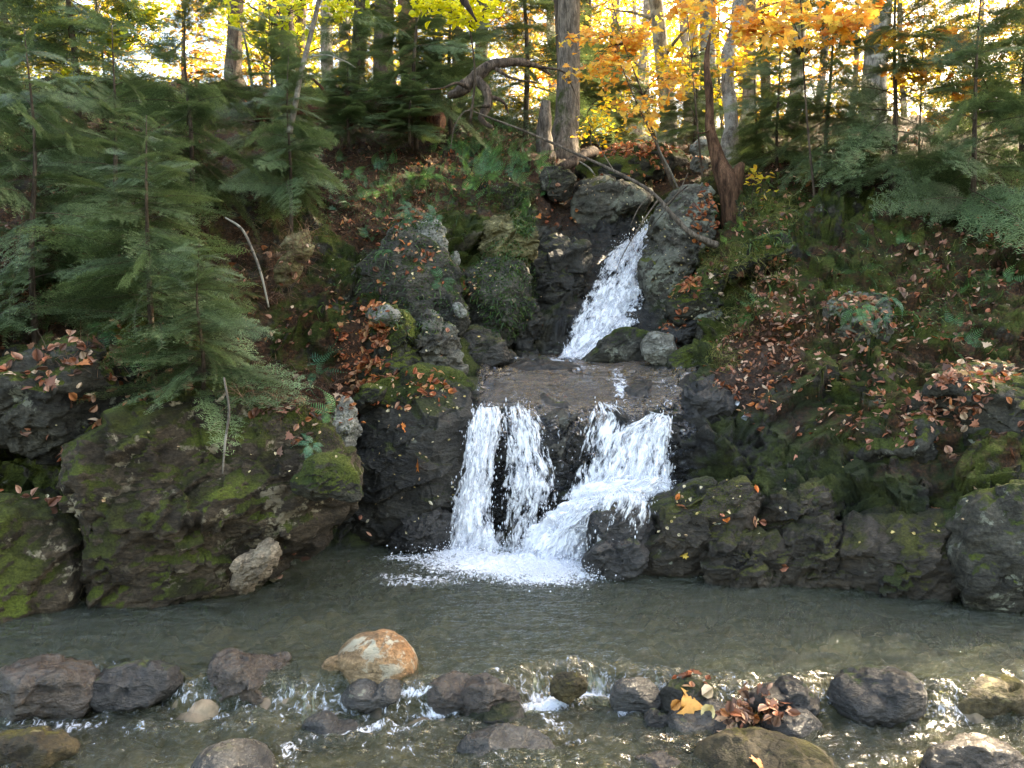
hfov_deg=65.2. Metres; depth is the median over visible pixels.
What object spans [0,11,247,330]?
hemlock tree
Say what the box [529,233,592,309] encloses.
cliff rock
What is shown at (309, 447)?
fern
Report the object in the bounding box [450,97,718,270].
fallen branch
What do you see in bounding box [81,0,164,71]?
forest tree
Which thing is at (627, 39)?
maple sapling
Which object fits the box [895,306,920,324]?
fern
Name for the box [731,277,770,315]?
fern
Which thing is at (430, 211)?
fern
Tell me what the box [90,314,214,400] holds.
boulder
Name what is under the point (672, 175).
dead stick
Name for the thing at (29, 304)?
fern
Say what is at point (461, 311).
rock
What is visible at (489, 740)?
rock
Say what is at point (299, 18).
forest tree
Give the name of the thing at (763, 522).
fallen leaf
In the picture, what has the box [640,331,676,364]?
boulder
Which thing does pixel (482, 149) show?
fern
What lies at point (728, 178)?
leaning snag
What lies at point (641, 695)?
rock
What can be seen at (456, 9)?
maple sapling
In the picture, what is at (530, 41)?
forest tree
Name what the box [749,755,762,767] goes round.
fallen leaf
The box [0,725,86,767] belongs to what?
rock
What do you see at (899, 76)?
maple sapling
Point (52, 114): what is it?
hemlock tree
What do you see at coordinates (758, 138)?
hemlock tree
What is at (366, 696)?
rock
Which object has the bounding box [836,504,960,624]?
boulder
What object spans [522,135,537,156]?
fern
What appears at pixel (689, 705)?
fallen leaf
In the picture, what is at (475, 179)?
fern
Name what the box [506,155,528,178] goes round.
fern
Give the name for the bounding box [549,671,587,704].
rock
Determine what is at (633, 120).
hemlock tree
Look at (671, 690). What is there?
rock
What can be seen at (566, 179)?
rock
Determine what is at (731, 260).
grass
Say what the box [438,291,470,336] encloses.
rock
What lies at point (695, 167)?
rock
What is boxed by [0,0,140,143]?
hemlock tree
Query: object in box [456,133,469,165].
fern
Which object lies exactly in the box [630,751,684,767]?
rock
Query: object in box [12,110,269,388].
hemlock tree
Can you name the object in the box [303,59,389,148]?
hemlock tree
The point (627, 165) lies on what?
boulder
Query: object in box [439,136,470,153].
fern
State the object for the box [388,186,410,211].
fern
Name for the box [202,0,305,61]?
forest tree
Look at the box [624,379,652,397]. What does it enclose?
rock
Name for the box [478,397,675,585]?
waterfall
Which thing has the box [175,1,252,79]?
forest tree
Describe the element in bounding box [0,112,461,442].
undergrowth
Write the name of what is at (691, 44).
maple sapling
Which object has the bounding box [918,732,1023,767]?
rock
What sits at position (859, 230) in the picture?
fern
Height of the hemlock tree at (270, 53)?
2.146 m
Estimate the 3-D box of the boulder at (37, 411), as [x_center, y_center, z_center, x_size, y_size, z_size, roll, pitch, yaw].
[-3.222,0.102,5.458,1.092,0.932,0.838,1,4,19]
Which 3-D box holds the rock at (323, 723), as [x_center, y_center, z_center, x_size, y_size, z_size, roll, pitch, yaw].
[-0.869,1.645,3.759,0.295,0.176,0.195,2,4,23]
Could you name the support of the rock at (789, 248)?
on the hillside
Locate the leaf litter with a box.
[0,83,1023,727]
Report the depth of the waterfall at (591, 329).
8.87 m
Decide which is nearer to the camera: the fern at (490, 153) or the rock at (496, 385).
the rock at (496, 385)
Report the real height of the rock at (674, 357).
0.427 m
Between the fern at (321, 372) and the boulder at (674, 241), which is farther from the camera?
the boulder at (674, 241)
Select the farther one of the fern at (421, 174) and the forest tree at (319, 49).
the forest tree at (319, 49)
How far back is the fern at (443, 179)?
9.35 m
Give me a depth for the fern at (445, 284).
7.76 m
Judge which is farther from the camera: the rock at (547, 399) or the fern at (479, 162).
the fern at (479, 162)
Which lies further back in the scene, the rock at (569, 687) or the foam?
the foam
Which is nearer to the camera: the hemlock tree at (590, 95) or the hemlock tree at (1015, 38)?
the hemlock tree at (1015, 38)
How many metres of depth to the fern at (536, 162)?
10.70 m
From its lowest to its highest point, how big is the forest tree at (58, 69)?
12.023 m
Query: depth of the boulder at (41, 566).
4.87 m
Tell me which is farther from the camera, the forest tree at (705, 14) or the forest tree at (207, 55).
the forest tree at (207, 55)
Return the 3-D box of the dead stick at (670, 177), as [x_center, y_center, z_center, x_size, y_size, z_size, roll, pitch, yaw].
[1.418,-3.362,9.417,1.123,2.264,0.110,3,5,39]
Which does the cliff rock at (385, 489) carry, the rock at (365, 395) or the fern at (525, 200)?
the rock at (365, 395)
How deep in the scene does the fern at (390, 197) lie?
8.91 m
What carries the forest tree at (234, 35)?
on the hillside
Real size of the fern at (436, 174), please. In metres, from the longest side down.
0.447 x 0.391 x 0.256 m
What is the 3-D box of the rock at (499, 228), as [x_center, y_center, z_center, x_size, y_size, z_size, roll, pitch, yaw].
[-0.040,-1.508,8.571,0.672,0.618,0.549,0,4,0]
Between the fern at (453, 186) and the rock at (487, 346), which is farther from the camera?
the fern at (453, 186)
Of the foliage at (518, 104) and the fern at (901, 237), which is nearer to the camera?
the fern at (901, 237)
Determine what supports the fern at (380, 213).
on the hillside
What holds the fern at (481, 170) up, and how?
on the hillside
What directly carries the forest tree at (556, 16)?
on the hillside
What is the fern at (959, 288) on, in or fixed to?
on the hillside
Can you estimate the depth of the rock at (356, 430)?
5.73 m
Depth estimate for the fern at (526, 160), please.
10.73 m
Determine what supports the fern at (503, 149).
on the hillside
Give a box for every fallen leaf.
[671,699,680,710]
[676,688,702,714]
[680,553,688,558]
[701,704,714,717]
[702,684,712,698]
[715,715,732,731]
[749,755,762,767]
[759,519,766,525]
[780,564,788,571]
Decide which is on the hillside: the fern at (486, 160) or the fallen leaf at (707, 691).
the fern at (486, 160)
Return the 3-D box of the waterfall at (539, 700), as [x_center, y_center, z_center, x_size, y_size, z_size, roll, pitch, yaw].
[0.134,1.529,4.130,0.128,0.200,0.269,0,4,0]
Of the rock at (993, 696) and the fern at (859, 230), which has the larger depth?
the fern at (859, 230)
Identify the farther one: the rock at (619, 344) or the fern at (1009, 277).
the rock at (619, 344)
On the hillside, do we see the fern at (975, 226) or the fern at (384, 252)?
the fern at (975, 226)
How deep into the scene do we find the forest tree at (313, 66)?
23.89 m
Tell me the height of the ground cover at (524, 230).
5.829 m
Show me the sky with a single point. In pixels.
(156, 69)
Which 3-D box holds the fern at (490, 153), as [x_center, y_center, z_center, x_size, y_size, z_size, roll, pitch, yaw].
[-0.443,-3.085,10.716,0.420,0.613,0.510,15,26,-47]
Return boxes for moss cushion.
[290,451,363,502]
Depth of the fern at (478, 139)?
11.26 m
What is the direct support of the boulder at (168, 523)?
on the hillside
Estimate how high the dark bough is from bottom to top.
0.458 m
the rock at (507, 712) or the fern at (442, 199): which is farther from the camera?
the fern at (442, 199)
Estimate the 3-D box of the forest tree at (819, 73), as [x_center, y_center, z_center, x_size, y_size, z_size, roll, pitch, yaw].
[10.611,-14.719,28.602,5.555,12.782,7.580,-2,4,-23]
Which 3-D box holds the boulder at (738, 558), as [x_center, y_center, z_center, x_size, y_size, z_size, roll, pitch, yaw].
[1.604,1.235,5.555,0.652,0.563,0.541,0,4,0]
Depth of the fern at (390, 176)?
9.30 m
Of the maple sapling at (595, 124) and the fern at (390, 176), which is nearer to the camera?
the fern at (390, 176)
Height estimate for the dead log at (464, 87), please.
0.951 m
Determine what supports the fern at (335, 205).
on the hillside
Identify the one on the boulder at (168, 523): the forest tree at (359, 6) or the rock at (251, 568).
the rock at (251, 568)
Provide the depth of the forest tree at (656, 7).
17.43 m
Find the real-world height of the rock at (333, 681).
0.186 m
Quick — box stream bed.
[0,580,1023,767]
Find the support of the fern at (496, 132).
on the hillside
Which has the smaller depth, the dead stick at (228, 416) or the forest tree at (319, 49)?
the dead stick at (228, 416)
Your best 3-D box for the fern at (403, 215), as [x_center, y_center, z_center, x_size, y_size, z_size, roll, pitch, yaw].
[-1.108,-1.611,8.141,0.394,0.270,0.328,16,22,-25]
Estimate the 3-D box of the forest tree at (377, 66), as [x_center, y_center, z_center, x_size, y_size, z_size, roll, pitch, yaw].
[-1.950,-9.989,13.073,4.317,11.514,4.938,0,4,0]
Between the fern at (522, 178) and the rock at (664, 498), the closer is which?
the rock at (664, 498)
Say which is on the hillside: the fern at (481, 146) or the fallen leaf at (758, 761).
the fern at (481, 146)
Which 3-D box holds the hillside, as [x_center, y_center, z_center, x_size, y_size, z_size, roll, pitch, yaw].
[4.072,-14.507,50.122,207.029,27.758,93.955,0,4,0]
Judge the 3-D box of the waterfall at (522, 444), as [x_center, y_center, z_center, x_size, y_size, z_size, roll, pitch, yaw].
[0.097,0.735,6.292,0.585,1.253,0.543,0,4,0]
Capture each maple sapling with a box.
[35,0,169,156]
[201,0,369,111]
[395,0,505,121]
[555,0,699,185]
[571,89,629,148]
[645,9,768,180]
[663,0,891,196]
[663,19,783,138]
[743,165,778,205]
[867,12,984,176]
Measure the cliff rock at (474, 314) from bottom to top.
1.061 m
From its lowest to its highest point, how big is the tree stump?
0.908 m
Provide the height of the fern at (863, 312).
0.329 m
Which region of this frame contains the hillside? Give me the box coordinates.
[0,76,1023,654]
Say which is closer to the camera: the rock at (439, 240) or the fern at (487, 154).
the rock at (439, 240)
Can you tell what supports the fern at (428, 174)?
on the hillside
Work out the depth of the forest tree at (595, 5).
21.43 m
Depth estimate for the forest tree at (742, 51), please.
48.30 m
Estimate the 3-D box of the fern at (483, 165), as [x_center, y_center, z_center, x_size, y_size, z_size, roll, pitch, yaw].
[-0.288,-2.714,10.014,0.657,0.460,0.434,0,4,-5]
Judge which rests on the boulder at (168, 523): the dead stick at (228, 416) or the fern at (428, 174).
the dead stick at (228, 416)
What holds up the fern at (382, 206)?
on the hillside
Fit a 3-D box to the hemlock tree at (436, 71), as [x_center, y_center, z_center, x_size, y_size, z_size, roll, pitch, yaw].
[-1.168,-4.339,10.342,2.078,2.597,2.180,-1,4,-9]
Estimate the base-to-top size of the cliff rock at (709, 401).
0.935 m
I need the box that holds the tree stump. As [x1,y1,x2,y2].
[536,100,555,158]
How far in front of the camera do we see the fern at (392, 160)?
9.99 m
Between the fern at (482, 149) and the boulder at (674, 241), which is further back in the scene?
the fern at (482, 149)
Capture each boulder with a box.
[0,331,128,465]
[0,486,87,658]
[55,387,363,625]
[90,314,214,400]
[337,629,418,693]
[575,139,690,183]
[624,475,763,592]
[636,182,717,306]
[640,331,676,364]
[691,727,836,767]
[700,525,793,605]
[822,291,894,345]
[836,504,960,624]
[847,408,946,462]
[906,359,1023,445]
[936,479,1023,649]
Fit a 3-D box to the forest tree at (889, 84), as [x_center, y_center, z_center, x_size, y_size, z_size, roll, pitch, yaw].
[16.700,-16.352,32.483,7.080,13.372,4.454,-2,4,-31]
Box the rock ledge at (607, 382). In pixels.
[477,357,697,534]
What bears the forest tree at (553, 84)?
on the hillside
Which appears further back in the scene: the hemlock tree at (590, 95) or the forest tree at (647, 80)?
the forest tree at (647, 80)
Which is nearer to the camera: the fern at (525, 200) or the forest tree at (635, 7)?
the fern at (525, 200)
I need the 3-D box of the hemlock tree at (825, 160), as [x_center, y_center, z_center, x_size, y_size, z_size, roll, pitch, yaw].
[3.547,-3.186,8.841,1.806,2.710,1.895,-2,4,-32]
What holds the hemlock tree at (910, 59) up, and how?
on the hillside
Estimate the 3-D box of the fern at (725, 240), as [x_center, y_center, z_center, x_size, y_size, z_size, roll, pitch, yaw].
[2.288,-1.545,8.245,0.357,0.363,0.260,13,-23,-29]
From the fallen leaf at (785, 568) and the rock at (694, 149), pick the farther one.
the rock at (694, 149)
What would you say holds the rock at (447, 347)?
on the hillside
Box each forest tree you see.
[0,2,101,78]
[9,9,141,77]
[42,0,102,76]
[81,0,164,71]
[158,4,274,80]
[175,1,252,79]
[199,0,296,84]
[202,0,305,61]
[216,2,318,85]
[224,0,351,81]
[242,0,339,88]
[243,1,352,70]
[244,0,333,77]
[295,4,398,84]
[308,4,351,83]
[315,4,465,102]
[320,0,444,87]
[348,0,374,87]
[349,0,459,90]
[398,0,420,102]
[421,0,492,109]
[441,0,541,114]
[492,0,642,120]
[505,0,639,106]
[538,0,650,131]
[538,13,635,76]
[544,0,653,133]
[551,0,579,159]
[554,0,557,58]
[592,14,657,108]
[605,0,718,144]
[610,0,674,123]
[610,0,679,124]
[610,0,699,135]
[621,1,698,108]
[632,0,679,135]
[648,0,773,135]
[649,0,774,140]
[654,0,792,130]
[668,2,757,127]
[671,0,855,110]
[689,0,716,150]
[717,0,757,97]
[717,8,779,124]
[718,0,741,116]
[721,0,743,160]
[734,0,789,119]
[740,0,896,118]
[781,0,892,117]
[790,4,936,104]
[860,0,892,146]
[860,0,959,115]
[957,0,1021,48]
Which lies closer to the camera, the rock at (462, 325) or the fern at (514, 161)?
the rock at (462, 325)
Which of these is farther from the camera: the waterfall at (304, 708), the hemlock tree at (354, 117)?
the hemlock tree at (354, 117)
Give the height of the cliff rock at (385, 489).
1.475 m
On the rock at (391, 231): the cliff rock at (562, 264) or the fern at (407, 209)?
the fern at (407, 209)
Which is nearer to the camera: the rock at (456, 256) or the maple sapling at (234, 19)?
the rock at (456, 256)
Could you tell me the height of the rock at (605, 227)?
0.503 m
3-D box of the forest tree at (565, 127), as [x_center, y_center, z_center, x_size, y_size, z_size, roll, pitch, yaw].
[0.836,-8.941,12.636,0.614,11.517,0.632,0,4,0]
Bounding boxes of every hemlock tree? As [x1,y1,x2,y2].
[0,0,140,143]
[0,0,223,222]
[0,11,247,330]
[0,24,171,347]
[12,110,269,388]
[73,238,312,454]
[88,0,265,240]
[199,1,351,215]
[219,45,347,234]
[290,0,407,95]
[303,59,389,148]
[337,0,493,154]
[368,68,447,151]
[380,0,511,151]
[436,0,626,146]
[532,36,631,145]
[580,20,670,144]
[643,46,742,152]
[697,23,846,183]
[698,38,798,158]
[758,0,927,193]
[774,0,1012,228]
[868,0,1023,253]
[898,0,1023,184]
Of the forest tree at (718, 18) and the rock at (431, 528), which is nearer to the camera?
the rock at (431, 528)
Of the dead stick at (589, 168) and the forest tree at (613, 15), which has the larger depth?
the forest tree at (613, 15)
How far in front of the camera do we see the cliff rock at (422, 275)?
7.72 m
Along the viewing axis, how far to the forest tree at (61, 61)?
22.81 m
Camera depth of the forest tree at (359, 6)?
15.46 m
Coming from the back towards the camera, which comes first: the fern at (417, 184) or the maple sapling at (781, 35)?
the fern at (417, 184)
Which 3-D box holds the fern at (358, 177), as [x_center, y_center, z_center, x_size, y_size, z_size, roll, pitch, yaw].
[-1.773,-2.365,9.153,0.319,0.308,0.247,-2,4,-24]
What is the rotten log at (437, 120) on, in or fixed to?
on the hillside
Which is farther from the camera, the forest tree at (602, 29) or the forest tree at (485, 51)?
the forest tree at (602, 29)
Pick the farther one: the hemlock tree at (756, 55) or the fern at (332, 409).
the hemlock tree at (756, 55)
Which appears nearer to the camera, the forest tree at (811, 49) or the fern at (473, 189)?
the fern at (473, 189)
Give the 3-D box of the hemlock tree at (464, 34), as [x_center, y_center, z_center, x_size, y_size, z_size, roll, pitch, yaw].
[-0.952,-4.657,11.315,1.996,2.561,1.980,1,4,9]
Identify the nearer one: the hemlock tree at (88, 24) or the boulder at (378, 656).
the boulder at (378, 656)
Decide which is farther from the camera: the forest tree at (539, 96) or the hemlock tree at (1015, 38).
the forest tree at (539, 96)
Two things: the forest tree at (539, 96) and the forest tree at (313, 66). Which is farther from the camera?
the forest tree at (539, 96)
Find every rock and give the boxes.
[0,654,100,729]
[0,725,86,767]
[89,660,184,714]
[190,738,278,767]
[202,647,303,711]
[229,537,281,594]
[274,229,314,286]
[290,710,358,754]
[319,396,362,446]
[319,655,346,690]
[340,678,407,714]
[350,379,474,546]
[351,231,463,329]
[353,383,386,410]
[355,303,422,393]
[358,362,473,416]
[365,304,400,327]
[380,210,426,246]
[387,507,457,561]
[412,308,468,374]
[418,216,448,250]
[421,670,469,719]
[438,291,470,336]
[450,251,460,265]
[452,302,466,317]
[452,722,561,767]
[456,672,520,715]
[458,700,527,734]
[462,324,514,366]
[463,255,532,347]
[477,214,539,267]
[484,379,504,388]
[508,296,545,351]
[510,355,579,370]
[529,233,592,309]
[539,165,576,202]
[540,393,570,407]
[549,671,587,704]
[570,174,653,229]
[581,326,648,361]
[581,537,649,584]
[585,496,655,547]
[593,218,624,234]
[609,677,660,717]
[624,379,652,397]
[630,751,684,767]
[642,708,667,734]
[646,475,716,523]
[659,677,716,714]
[661,319,697,346]
[662,264,728,326]
[666,698,748,753]
[667,340,716,369]
[681,374,738,432]
[689,136,708,156]
[690,155,710,172]
[693,308,723,339]
[728,229,794,279]
[746,675,819,716]
[757,477,845,530]
[760,705,823,743]
[766,512,853,605]
[826,664,926,727]
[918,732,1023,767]
[926,671,1023,735]
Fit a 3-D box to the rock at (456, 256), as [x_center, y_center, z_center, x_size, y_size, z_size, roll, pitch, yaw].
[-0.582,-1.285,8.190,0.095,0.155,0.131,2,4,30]
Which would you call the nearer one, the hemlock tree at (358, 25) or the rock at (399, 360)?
the rock at (399, 360)
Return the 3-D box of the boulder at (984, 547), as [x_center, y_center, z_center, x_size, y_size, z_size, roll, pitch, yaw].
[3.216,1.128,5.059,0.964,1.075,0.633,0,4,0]
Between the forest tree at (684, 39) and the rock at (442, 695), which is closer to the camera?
the rock at (442, 695)
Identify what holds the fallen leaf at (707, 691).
on the rock at (696, 722)
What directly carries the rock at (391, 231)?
on the hillside
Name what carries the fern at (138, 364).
on the boulder at (128, 368)
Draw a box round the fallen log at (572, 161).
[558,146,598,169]
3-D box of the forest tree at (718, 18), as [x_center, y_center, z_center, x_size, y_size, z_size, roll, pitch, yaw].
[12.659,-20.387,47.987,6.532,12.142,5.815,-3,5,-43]
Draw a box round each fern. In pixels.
[3,286,45,331]
[29,314,48,331]
[88,322,119,349]
[127,348,151,384]
[272,322,338,372]
[292,433,323,457]
[307,348,349,400]
[311,386,335,422]
[327,185,354,210]
[330,192,354,213]
[335,149,348,160]
[343,166,372,181]
[345,189,377,207]
[352,181,381,202]
[358,221,390,240]
[365,198,391,223]
[371,144,396,165]
[371,196,390,215]
[373,152,388,170]
[375,249,392,265]
[376,166,400,189]
[386,184,393,203]
[387,166,398,188]
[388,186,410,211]
[388,212,415,225]
[392,201,417,216]
[393,212,414,229]
[402,172,434,189]
[402,175,424,189]
[403,172,430,193]
[409,136,442,162]
[414,204,443,222]
[415,168,454,191]
[420,159,445,173]
[427,165,450,181]
[430,268,456,290]
[435,190,454,208]
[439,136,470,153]
[445,161,486,201]
[447,129,473,156]
[447,160,461,176]
[449,174,491,204]
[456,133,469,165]
[456,153,495,181]
[457,155,473,190]
[461,134,482,155]
[463,144,500,179]
[463,151,512,177]
[466,126,503,152]
[467,140,508,162]
[468,134,486,150]
[468,136,501,155]
[469,174,501,185]
[471,144,500,168]
[471,152,505,180]
[472,137,520,158]
[472,140,501,159]
[473,147,496,171]
[479,136,508,158]
[479,146,506,172]
[489,119,497,139]
[496,193,530,217]
[500,153,542,173]
[506,138,534,158]
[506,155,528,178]
[510,150,527,170]
[511,144,530,171]
[512,162,541,193]
[519,164,553,195]
[520,148,562,170]
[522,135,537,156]
[720,220,739,245]
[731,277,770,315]
[736,207,760,230]
[736,312,787,335]
[837,304,879,338]
[840,263,883,287]
[850,222,867,240]
[870,293,902,323]
[873,312,896,334]
[886,225,910,252]
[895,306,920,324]
[933,298,975,338]
[942,276,968,292]
[949,323,996,361]
[957,209,982,242]
[959,261,991,289]
[991,212,1023,230]
[993,259,1023,285]
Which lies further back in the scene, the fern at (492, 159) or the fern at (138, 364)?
the fern at (492, 159)
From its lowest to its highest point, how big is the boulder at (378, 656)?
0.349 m
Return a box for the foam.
[386,538,623,592]
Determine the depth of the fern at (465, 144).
10.53 m
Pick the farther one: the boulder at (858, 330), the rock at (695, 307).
the rock at (695, 307)
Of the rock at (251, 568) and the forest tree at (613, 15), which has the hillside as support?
the forest tree at (613, 15)
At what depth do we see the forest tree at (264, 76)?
34.80 m
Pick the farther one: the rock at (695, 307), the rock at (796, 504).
the rock at (695, 307)
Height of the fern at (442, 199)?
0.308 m
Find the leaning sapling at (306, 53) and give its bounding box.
[286,0,355,133]
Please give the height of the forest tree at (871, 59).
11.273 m
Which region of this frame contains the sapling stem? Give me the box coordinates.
[241,25,253,89]
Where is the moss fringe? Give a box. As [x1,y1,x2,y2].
[205,239,784,519]
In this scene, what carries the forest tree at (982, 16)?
on the hillside
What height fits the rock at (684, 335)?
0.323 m
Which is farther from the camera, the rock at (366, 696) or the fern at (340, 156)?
the fern at (340, 156)
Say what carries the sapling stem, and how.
on the hillside
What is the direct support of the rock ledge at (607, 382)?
on the hillside
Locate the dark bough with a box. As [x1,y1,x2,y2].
[460,0,476,21]
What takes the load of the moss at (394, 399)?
on the hillside
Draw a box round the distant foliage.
[20,0,1023,135]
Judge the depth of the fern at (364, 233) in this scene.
8.35 m
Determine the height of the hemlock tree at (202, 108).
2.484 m
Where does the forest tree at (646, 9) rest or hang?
on the hillside
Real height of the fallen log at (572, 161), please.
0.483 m
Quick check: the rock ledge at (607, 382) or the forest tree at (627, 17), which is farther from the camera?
the forest tree at (627, 17)
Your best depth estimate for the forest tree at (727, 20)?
27.25 m
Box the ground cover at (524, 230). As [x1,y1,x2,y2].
[0,117,1019,342]
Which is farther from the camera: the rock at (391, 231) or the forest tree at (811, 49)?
the forest tree at (811, 49)
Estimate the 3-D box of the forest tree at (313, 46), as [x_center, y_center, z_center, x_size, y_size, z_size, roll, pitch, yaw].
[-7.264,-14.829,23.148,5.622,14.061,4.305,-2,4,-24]
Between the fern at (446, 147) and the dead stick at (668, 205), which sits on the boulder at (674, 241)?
the dead stick at (668, 205)
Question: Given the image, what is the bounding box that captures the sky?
[22,0,1017,130]
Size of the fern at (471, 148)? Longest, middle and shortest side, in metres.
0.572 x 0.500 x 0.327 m
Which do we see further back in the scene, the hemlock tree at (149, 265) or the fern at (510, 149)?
the fern at (510, 149)
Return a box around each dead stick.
[222,377,229,473]
[225,217,269,306]
[579,161,595,175]
[595,13,675,188]
[643,185,687,237]
[654,122,677,187]
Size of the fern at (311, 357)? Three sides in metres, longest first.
0.658 x 0.576 x 0.376 m
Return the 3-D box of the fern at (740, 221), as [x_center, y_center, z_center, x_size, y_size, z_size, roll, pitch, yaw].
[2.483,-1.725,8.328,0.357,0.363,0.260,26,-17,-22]
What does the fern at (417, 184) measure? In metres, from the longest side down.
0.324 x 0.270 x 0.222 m
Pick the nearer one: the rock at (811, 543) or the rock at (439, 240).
the rock at (811, 543)
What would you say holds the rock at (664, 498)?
on the hillside
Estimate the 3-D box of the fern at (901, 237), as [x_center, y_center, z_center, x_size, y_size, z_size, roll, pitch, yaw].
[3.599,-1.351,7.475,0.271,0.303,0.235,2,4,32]
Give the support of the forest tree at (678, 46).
on the hillside
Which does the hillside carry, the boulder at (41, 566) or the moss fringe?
the moss fringe
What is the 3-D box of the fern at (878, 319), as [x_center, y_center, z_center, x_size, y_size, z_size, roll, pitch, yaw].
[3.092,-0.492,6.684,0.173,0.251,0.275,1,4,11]
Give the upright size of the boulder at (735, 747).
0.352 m
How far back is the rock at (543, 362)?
7.55 m
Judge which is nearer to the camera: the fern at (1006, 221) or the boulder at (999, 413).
the boulder at (999, 413)
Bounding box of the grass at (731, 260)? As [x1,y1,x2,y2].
[694,190,978,372]
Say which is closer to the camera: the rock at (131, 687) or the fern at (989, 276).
the rock at (131, 687)
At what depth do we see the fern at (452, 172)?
9.60 m
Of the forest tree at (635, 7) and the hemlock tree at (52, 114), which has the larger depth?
the forest tree at (635, 7)
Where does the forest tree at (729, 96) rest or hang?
on the hillside
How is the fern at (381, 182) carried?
on the hillside
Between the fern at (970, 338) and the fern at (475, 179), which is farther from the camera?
the fern at (475, 179)
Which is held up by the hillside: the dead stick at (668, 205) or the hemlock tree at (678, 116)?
the hemlock tree at (678, 116)
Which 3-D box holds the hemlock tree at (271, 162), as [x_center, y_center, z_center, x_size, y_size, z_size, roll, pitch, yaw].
[-2.088,-2.277,7.428,1.185,1.694,1.129,1,4,10]
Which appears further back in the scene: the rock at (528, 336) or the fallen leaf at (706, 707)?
the rock at (528, 336)
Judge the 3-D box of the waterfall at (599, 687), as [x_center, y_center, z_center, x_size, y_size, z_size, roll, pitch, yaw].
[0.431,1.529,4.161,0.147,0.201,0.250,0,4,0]
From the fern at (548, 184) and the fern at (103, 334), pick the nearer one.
the fern at (103, 334)
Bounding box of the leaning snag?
[694,33,744,227]
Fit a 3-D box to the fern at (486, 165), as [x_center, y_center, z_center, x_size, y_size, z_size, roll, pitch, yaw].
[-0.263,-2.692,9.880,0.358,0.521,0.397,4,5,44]
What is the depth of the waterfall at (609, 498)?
5.68 m
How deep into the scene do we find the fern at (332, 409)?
5.63 m
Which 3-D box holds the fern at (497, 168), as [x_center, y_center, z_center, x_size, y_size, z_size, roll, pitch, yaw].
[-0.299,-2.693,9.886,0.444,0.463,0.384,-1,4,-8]
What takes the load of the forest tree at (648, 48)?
on the hillside
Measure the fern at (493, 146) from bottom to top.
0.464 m
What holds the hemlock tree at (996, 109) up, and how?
on the hillside
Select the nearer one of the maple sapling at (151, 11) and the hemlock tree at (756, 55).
the maple sapling at (151, 11)
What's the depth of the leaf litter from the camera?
6.54 m
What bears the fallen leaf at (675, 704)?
on the rock at (696, 722)
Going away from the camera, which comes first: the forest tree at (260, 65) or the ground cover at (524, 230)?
the ground cover at (524, 230)
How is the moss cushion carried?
on the boulder at (168, 523)
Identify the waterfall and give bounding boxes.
[281,678,314,722]
[442,403,507,562]
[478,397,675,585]
[492,398,555,552]
[533,676,546,708]
[559,216,648,358]
[578,487,654,550]
[582,667,608,706]
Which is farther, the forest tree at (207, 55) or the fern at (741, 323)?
the forest tree at (207, 55)
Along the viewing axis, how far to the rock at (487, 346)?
7.53 m
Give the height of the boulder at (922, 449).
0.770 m
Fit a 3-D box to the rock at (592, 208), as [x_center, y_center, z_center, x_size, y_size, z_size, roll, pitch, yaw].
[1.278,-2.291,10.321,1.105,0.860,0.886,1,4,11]
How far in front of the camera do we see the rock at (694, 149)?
11.34 m
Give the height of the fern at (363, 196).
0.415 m
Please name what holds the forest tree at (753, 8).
on the hillside
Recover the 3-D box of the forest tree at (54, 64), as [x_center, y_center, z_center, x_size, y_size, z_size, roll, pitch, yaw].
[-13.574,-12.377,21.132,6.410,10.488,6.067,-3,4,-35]
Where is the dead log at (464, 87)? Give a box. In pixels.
[422,57,578,128]
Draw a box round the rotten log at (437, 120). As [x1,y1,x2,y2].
[252,76,445,136]
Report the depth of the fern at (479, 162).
10.08 m
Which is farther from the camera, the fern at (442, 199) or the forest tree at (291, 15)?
the forest tree at (291, 15)
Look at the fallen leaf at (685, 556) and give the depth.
5.50 m
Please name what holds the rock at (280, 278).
on the hillside
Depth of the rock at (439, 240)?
7.96 m
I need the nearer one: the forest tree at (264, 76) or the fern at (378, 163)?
the fern at (378, 163)
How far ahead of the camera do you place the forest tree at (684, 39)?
23.31 m
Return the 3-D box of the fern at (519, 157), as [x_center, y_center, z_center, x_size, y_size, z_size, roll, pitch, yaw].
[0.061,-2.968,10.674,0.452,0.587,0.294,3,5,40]
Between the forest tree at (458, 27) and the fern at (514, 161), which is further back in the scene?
the forest tree at (458, 27)
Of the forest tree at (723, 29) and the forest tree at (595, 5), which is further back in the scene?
the forest tree at (723, 29)
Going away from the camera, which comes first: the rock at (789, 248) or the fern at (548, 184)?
the rock at (789, 248)
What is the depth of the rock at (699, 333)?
7.64 m
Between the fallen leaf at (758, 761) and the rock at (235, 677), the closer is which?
the fallen leaf at (758, 761)
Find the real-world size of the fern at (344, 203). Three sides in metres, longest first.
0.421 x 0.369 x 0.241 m
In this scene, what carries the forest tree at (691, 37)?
on the hillside
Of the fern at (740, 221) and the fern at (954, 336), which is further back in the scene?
the fern at (740, 221)
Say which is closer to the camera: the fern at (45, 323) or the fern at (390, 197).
the fern at (45, 323)

